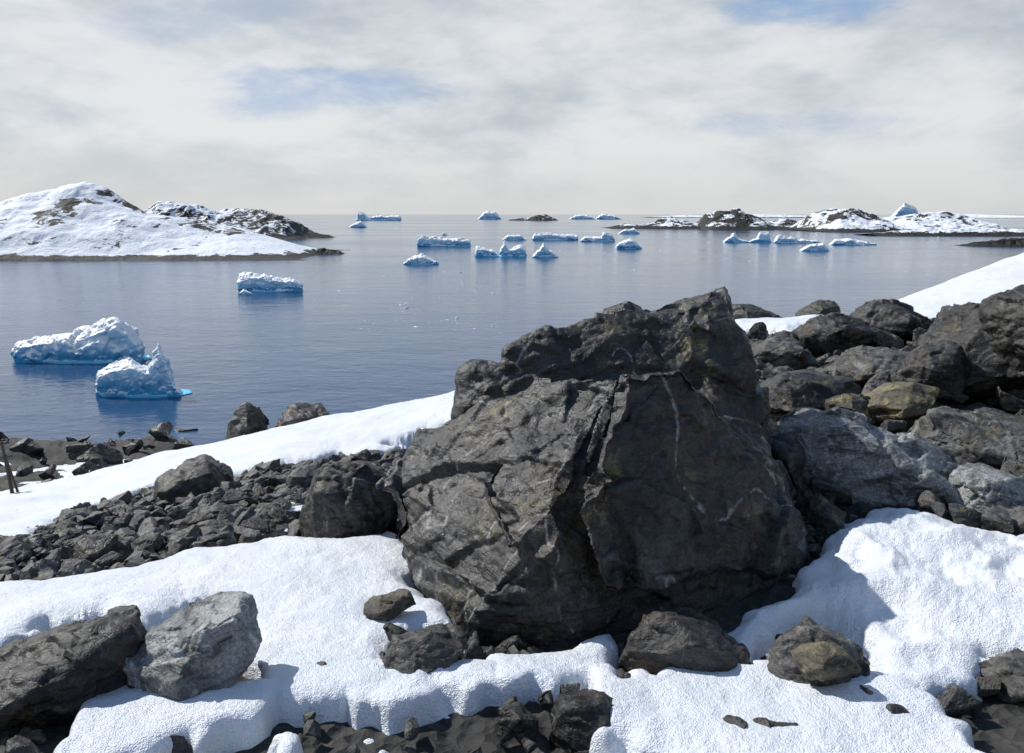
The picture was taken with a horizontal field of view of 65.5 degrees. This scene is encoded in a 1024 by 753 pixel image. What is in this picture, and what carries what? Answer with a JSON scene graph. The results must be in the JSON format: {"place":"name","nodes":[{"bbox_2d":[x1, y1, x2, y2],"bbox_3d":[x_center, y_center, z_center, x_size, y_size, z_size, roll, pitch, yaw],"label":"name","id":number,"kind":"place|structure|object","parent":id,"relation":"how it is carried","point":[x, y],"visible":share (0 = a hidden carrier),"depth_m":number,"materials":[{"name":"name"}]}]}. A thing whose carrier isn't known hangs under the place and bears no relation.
{"place":"outdoors","nodes":[
{"label":"outdoors","id":0,"kind":"place"},
{"bbox_2d":[0,181,339,260],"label":"island","id":1,"kind":"structure","parent":0,"point":[84,221],"depth_m":375.02,"materials":[{"name":"white snow"}]},
{"bbox_2d":[144,201,324,238],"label":"island","id":2,"kind":"structure","parent":0,"point":[266,223],"depth_m":684.75,"materials":[{"name":"white snow"}]},
{"bbox_2d":[301,234,332,237],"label":"island","id":3,"kind":"structure","parent":0,"point":[314,236],"depth_m":693.19,"materials":[{"name":"grey stone"}]},
{"bbox_2d":[311,248,344,253],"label":"island","id":4,"kind":"structure","parent":0,"point":[322,251],"depth_m":407.54,"materials":[{"name":"grey stone"}]},
{"bbox_2d":[0,253,1023,752],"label":"snow field","id":5,"kind":"structure","parent":0,"point":[922,609],"depth_m":3.34,"materials":[{"name":"white snow"}]},
{"bbox_2d":[0,441,18,493],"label":"marker post","id":6,"kind":"object","parent":5,"relation":"on","point":[9,473],"visible":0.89,"depth_m":11.64,"materials":[{"name":"brown wood"}]},
{"bbox_2d":[0,605,146,730],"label":"boulder","id":7,"kind":"object","parent":5,"relation":"on","point":[59,675],"visible":0.75,"depth_m":2.75,"materials":[{"name":"grey stone"}]},
{"bbox_2d":[0,421,197,482],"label":"shore rocks","id":8,"kind":"object","parent":5,"relation":"on","point":[97,456],"visible":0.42,"depth_m":62.01,"materials":[{"name":"grey stone"}]},
{"bbox_2d":[35,458,304,573],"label":"rock scree","id":9,"kind":"structure","parent":5,"relation":"on","point":[92,548],"depth_m":5.11,"materials":[{"name":"grey stone"}]},
{"bbox_2d":[122,591,261,700],"bbox_3d":[-1.173,1.053,2.941,0.488,0.403,0.480,0,12,0],"label":"boulder","id":10,"kind":"object","parent":5,"relation":"on","point":[211,642],"visible":0.85,"depth_m":2.84,"materials":[{"name":"grey stone"}]},
{"bbox_2d":[225,402,269,439],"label":"boulder","id":11,"kind":"object","parent":5,"relation":"on","point":[248,418],"visible":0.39,"depth_m":15.29,"materials":[{"name":"grey stone"}]},
{"bbox_2d":[273,402,329,427],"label":"boulder","id":12,"kind":"object","parent":5,"relation":"on","point":[295,413],"visible":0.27,"depth_m":15.57,"materials":[{"name":"grey stone"}]},
{"bbox_2d":[363,588,415,620],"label":"boulder","id":13,"kind":"object","parent":5,"relation":"on","point":[390,605],"visible":1,"depth_m":3.55,"materials":[{"name":"grey stone"}]},
{"bbox_2d":[383,622,407,640],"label":"boulder","id":14,"kind":"object","parent":5,"relation":"on","point":[391,629],"visible":0.45,"depth_m":3.27,"materials":[{"name":"grey stone"}]},
{"bbox_2d":[519,646,544,653],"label":"boulder","id":15,"kind":"object","parent":5,"relation":"on","point":[533,650],"visible":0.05,"depth_m":3.37,"materials":[{"name":"grey stone"}]},
{"bbox_2d":[548,688,612,752],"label":"boulder","id":16,"kind":"object","parent":5,"relation":"on","point":[581,717],"visible":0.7,"depth_m":2.65,"materials":[{"name":"grey stone"}]},
{"bbox_2d":[618,607,750,674],"bbox_3d":[0.690,1.110,3.237,0.528,0.374,0.463,0,12,0],"label":"boulder","id":17,"kind":"object","parent":5,"relation":"on","point":[688,638],"visible":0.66,"depth_m":3.10,"materials":[{"name":"grey stone"}]},
{"bbox_2d":[795,492,846,545],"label":"boulder","id":18,"kind":"object","parent":5,"relation":"on","point":[823,515],"visible":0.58,"depth_m":4.33,"materials":[{"name":"grey stone"}]},
{"bbox_2d":[0,214,1023,445],"bbox_3d":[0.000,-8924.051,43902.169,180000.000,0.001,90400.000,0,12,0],"label":"sea","id":19,"kind":"structure","parent":0,"point":[273,356],"depth_m":192.92,"materials":[{"name":"liquid"}]},
{"bbox_2d":[10,317,151,363],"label":"iceberg","id":20,"kind":"object","parent":19,"relation":"on","point":[107,341],"visible":0.98,"depth_m":108.81,"materials":[{"name":"white ice"}]},
{"bbox_2d":[95,343,191,397],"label":"iceberg","id":21,"kind":"object","parent":19,"relation":"on","point":[130,377],"visible":0.99,"depth_m":88.72,"materials":[{"name":"ice"}]},
{"bbox_2d":[239,289,252,294],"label":"iceberg","id":22,"kind":"object","parent":19,"relation":"on","point":[244,292],"visible":1,"depth_m":202.27,"materials":[{"name":"white ice"}]},
{"bbox_2d":[236,272,303,292],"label":"iceberg","id":23,"kind":"object","parent":19,"relation":"on","point":[255,282],"visible":0.91,"depth_m":208.21,"materials":[{"name":"white ice"}]},
{"bbox_2d":[347,221,366,227],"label":"iceberg","id":24,"kind":"object","parent":19,"relation":"on","point":[359,224],"visible":0.96,"depth_m":1213.24,"materials":[{"name":"white ice"}]},
{"bbox_2d":[354,212,401,220],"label":"iceberg","id":25,"kind":"object","parent":19,"relation":"on","point":[361,216],"visible":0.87,"depth_m":2579.28,"materials":[{"name":"white ice"}]},
{"bbox_2d":[403,253,438,264],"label":"iceberg","id":26,"kind":"object","parent":19,"relation":"on","point":[422,259],"visible":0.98,"depth_m":322.30,"materials":[{"name":"white ice"}]},
{"bbox_2d":[417,235,470,246],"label":"iceberg","id":27,"kind":"object","parent":19,"relation":"on","point":[427,241],"visible":0.94,"depth_m":502.94,"materials":[{"name":"white ice"}]},
{"bbox_2d":[478,211,500,218],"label":"iceberg","id":28,"kind":"object","parent":19,"relation":"on","point":[489,215],"visible":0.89,"depth_m":3173.62,"materials":[{"name":"white ice"}]},
{"bbox_2d":[475,240,526,256],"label":"iceberg","id":29,"kind":"object","parent":19,"relation":"on","point":[516,251],"visible":0.96,"depth_m":381.93,"materials":[{"name":"white ice"}]},
{"bbox_2d":[502,235,526,239],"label":"iceberg","id":30,"kind":"object","parent":19,"relation":"on","point":[513,237],"visible":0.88,"depth_m":625.27,"materials":[{"name":"white ice"}]},
{"bbox_2d":[231,227,825,330],"bbox_3d":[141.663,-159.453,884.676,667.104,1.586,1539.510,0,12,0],"label":"brash ice","id":31,"kind":"structure","parent":19,"relation":"on","point":[493,293],"depth_m":158.89,"materials":[{"name":"white ice"}]},
{"bbox_2d":[532,242,557,257],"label":"iceberg","id":32,"kind":"object","parent":19,"relation":"on","point":[543,251],"visible":0.98,"depth_m":374.96,"materials":[{"name":"white ice"}]},
{"bbox_2d":[532,232,577,239],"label":"iceberg","id":33,"kind":"object","parent":19,"relation":"on","point":[544,236],"visible":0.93,"depth_m":625.24,"materials":[{"name":"white ice"}]},
{"bbox_2d":[569,214,594,218],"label":"iceberg","id":34,"kind":"object","parent":19,"relation":"on","point":[580,216],"visible":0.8,"depth_m":3174.31,"materials":[{"name":"white ice"}]},
{"bbox_2d":[580,232,614,241],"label":"iceberg","id":35,"kind":"object","parent":19,"relation":"on","point":[606,237],"visible":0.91,"depth_m":589.58,"materials":[{"name":"white ice"}]},
{"bbox_2d":[596,213,619,218],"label":"iceberg","id":36,"kind":"object","parent":19,"relation":"on","point":[605,216],"visible":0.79,"depth_m":3173.28,"materials":[{"name":"white ice"}]},
{"bbox_2d":[615,238,641,248],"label":"iceberg","id":37,"kind":"object","parent":19,"relation":"on","point":[629,243],"visible":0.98,"depth_m":468.46,"materials":[{"name":"ice"}]},
{"bbox_2d":[618,228,639,233],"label":"iceberg","id":38,"kind":"object","parent":19,"relation":"on","point":[629,231],"visible":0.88,"depth_m":825.52,"materials":[{"name":"white ice"}]},
{"bbox_2d":[723,233,748,242],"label":"iceberg","id":39,"kind":"object","parent":19,"relation":"on","point":[733,238],"visible":0.97,"depth_m":572.92,"materials":[{"name":"white ice"}]},
{"bbox_2d":[748,231,772,242],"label":"iceberg","id":40,"kind":"object","parent":19,"relation":"on","point":[763,236],"visible":0.98,"depth_m":572.75,"materials":[{"name":"white ice"}]},
{"bbox_2d":[773,234,821,242],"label":"iceberg","id":41,"kind":"object","parent":19,"relation":"on","point":[780,238],"visible":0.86,"depth_m":557.86,"materials":[{"name":"white ice"}]},
{"bbox_2d":[799,243,828,250],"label":"iceberg","id":42,"kind":"object","parent":19,"relation":"on","point":[818,247],"visible":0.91,"depth_m":439.02,"materials":[{"name":"white ice"}]},
{"bbox_2d":[828,238,876,244],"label":"iceberg","id":43,"kind":"object","parent":19,"relation":"on","point":[847,241],"visible":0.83,"depth_m":528.99,"materials":[{"name":"white ice"}]},
{"bbox_2d":[890,203,918,216],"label":"iceberg","id":44,"kind":"object","parent":19,"relation":"on","point":[906,209],"visible":0.76,"depth_m":5155.21,"materials":[{"name":"white ice"}]},
{"bbox_2d":[0,355,1023,752],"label":"ground","id":45,"kind":"structure","parent":0,"point":[996,721],"depth_m":2.81,"materials":[{"name":"grey gravel"}]},
{"bbox_2d":[153,454,233,501],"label":"boulder","id":46,"kind":"object","parent":45,"relation":"on","point":[200,474],"visible":0.62,"depth_m":7.68,"materials":[{"name":"grey stone"}]},
{"bbox_2d":[0,448,406,581],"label":"rock rubble","id":47,"kind":"object","parent":45,"relation":"on","point":[127,515],"visible":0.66,"depth_m":5.63,"materials":[{"name":"grey stone"}]},
{"bbox_2d":[285,461,319,489],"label":"boulder","id":48,"kind":"object","parent":45,"relation":"on","point":[302,476],"visible":0.61,"depth_m":7.49,"materials":[{"name":"grey stone"}]},
{"bbox_2d":[299,460,397,538],"bbox_3d":[-1.040,0.827,5.089,0.644,0.604,0.599,0,12,0],"label":"boulder","id":49,"kind":"object","parent":45,"relation":"on","point":[345,500],"visible":0.72,"depth_m":4.87,"materials":[{"name":"grey stone"}]},
{"bbox_2d":[382,623,468,673],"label":"boulder","id":50,"kind":"object","parent":45,"relation":"on","point":[430,649],"visible":0.57,"depth_m":3.04,"materials":[{"name":"grey stone"}]},
{"bbox_2d":[3,631,1000,752],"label":"rock rubble","id":51,"kind":"object","parent":45,"relation":"on","point":[518,721],"visible":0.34,"depth_m":2.71,"materials":[{"name":"grey stone"}]},
{"bbox_2d":[375,286,810,645],"bbox_3d":[0.629,0.608,4.460,2.750,2.120,2.329,0,12,0],"label":"boulder","id":52,"kind":"object","parent":45,"relation":"on","point":[615,469],"visible":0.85,"depth_m":3.81,"materials":[{"name":"grey stone"}]},
{"bbox_2d":[732,304,782,318],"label":"boulder","id":53,"kind":"object","parent":45,"relation":"on","point":[740,311],"visible":0.52,"depth_m":14.87,"materials":[{"name":"grey stone"}]},
{"bbox_2d":[751,334,807,369],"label":"boulder","id":54,"kind":"object","parent":45,"relation":"on","point":[777,350],"visible":0.59,"depth_m":8.74,"materials":[{"name":"grey stone"}]},
{"bbox_2d":[771,432,805,501],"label":"boulder","id":55,"kind":"object","parent":45,"relation":"on","point":[788,449],"visible":0.49,"depth_m":4.76,"materials":[{"name":"grey stone"}]},
{"bbox_2d":[760,369,860,414],"bbox_3d":[2.400,0.131,6.526,0.847,0.344,0.744,0,12,0],"label":"boulder","id":56,"kind":"object","parent":45,"relation":"on","point":[789,391],"visible":0.59,"depth_m":6.30,"materials":[{"name":"grey stone"}]},
{"bbox_2d":[765,615,869,686],"bbox_3d":[1.149,1.082,3.014,0.371,0.280,0.322,0,12,0],"label":"boulder","id":57,"kind":"object","parent":45,"relation":"on","point":[781,664],"visible":0.44,"depth_m":2.97,"materials":[{"name":"grey stone"}]},
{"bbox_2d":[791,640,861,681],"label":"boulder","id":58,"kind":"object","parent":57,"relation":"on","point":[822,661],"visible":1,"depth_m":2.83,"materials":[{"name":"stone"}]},
{"bbox_2d":[795,300,840,315],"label":"boulder","id":59,"kind":"object","parent":45,"relation":"on","point":[821,307],"visible":0.58,"depth_m":14.41,"materials":[{"name":"grey stone"}]},
{"bbox_2d":[825,393,869,423],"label":"boulder","id":60,"kind":"object","parent":45,"relation":"on","point":[853,402],"visible":0.62,"depth_m":5.69,"materials":[{"name":"beige stone"}]},
{"bbox_2d":[820,345,909,385],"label":"boulder","id":61,"kind":"object","parent":45,"relation":"on","point":[862,365],"visible":0.56,"depth_m":8.07,"materials":[{"name":"grey stone"}]},
{"bbox_2d":[779,406,959,506],"bbox_3d":[2.329,0.619,5.120,1.200,0.927,0.889,5,12,21],"label":"boulder","id":62,"kind":"object","parent":45,"relation":"on","point":[859,457],"visible":0.52,"depth_m":4.79,"materials":[{"name":"grey stone"}]},
{"bbox_2d":[747,307,1023,579],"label":"rock rubble","id":63,"kind":"object","parent":45,"relation":"on","point":[1003,519],"visible":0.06,"depth_m":4.83,"materials":[{"name":"grey stone"}]},
{"bbox_2d":[793,312,880,352],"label":"boulder","id":64,"kind":"object","parent":63,"relation":"on","point":[829,332],"visible":0.93,"depth_m":9.27,"materials":[{"name":"grey stone"}]},
{"bbox_2d":[979,284,1023,381],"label":"boulder","id":65,"kind":"object","parent":63,"relation":"on","point":[1001,317],"visible":0.81,"depth_m":6.49,"materials":[{"name":"grey stone"}]},
{"bbox_2d":[749,322,1023,476],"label":"rock scree","id":66,"kind":"structure","parent":45,"relation":"on","point":[1010,402],"depth_m":6.79,"materials":[{"name":"grey stone"}]},
{"bbox_2d":[861,381,939,421],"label":"boulder","id":67,"kind":"object","parent":66,"relation":"on","point":[899,400],"visible":0.81,"depth_m":6.19,"materials":[{"name":"beige stone"}]},
{"bbox_2d":[893,340,971,404],"bbox_3d":[3.589,-0.034,6.771,0.573,0.537,0.617,-5,13,-24],"label":"boulder","id":68,"kind":"object","parent":66,"relation":"on","point":[944,366],"visible":0.85,"depth_m":6.60,"materials":[{"name":"grey stone"}]},
{"bbox_2d":[948,463,1023,515],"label":"boulder","id":69,"kind":"object","parent":66,"relation":"on","point":[981,487],"visible":0.38,"depth_m":4.52,"materials":[{"name":"grey stone"}]},
{"bbox_2d":[850,298,932,345],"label":"boulder","id":70,"kind":"object","parent":45,"relation":"on","point":[902,320],"visible":0.62,"depth_m":10.12,"materials":[{"name":"grey stone"}]},
{"bbox_2d":[908,406,1023,469],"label":"boulder","id":71,"kind":"object","parent":45,"relation":"on","point":[993,437],"visible":0.61,"depth_m":5.49,"materials":[{"name":"grey stone"}]},
{"bbox_2d":[916,302,1023,404],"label":"boulder","id":72,"kind":"object","parent":45,"relation":"on","point":[962,325],"visible":0.5,"depth_m":6.78,"materials":[{"name":"grey stone"}]},
{"bbox_2d":[979,648,1023,702],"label":"boulder","id":73,"kind":"object","parent":45,"relation":"on","point":[1007,668],"visible":0.89,"depth_m":2.96,"materials":[{"name":"grey stone"}]},
{"bbox_2d":[0,0,1023,213],"label":"sky","id":74,"kind":"structure","parent":0,"point":[272,106],"materials":[{"name":"white"}]},
{"bbox_2d":[509,214,557,220],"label":"island","id":75,"kind":"structure","parent":0,"point":[545,217],"depth_m":2595.23,"materials":[{"name":"grey stone"}]},
{"bbox_2d":[602,216,700,228],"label":"island","id":76,"kind":"structure","parent":0,"point":[671,222],"depth_m":1119.43,"materials":[{"name":"white snow"}]},
{"bbox_2d":[641,214,806,217],"bbox_3d":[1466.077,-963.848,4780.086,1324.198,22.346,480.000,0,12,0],"label":"island","id":77,"kind":"structure","parent":0,"point":[757,215],"depth_m":4671.39,"materials":[{"name":"white snow"}]},
{"bbox_2d":[696,208,796,229],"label":"island","id":78,"kind":"structure","parent":0,"point":[736,219],"depth_m":1063.97,"materials":[{"name":"grey stone"}]},
{"bbox_2d":[787,208,1006,232],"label":"island","id":79,"kind":"structure","parent":0,"point":[844,220],"depth_m":941.90,"materials":[{"name":"white snow"}]},
{"bbox_2d":[854,227,1023,235],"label":"island","id":80,"kind":"structure","parent":0,"point":[971,231],"depth_m":749.69,"materials":[{"name":"white snow"}]},
{"bbox_2d":[961,238,1023,246],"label":"island","id":81,"kind":"structure","parent":0,"point":[1010,242],"depth_m":509.38,"materials":[{"name":"grey stone"}]},
{"bbox_2d":[964,214,1023,217],"bbox_3d":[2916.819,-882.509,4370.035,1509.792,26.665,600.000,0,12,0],"label":"island","id":82,"kind":"structure","parent":0,"point":[990,216],"depth_m":4216.63,"materials":[{"name":"white snow"}]}
]}

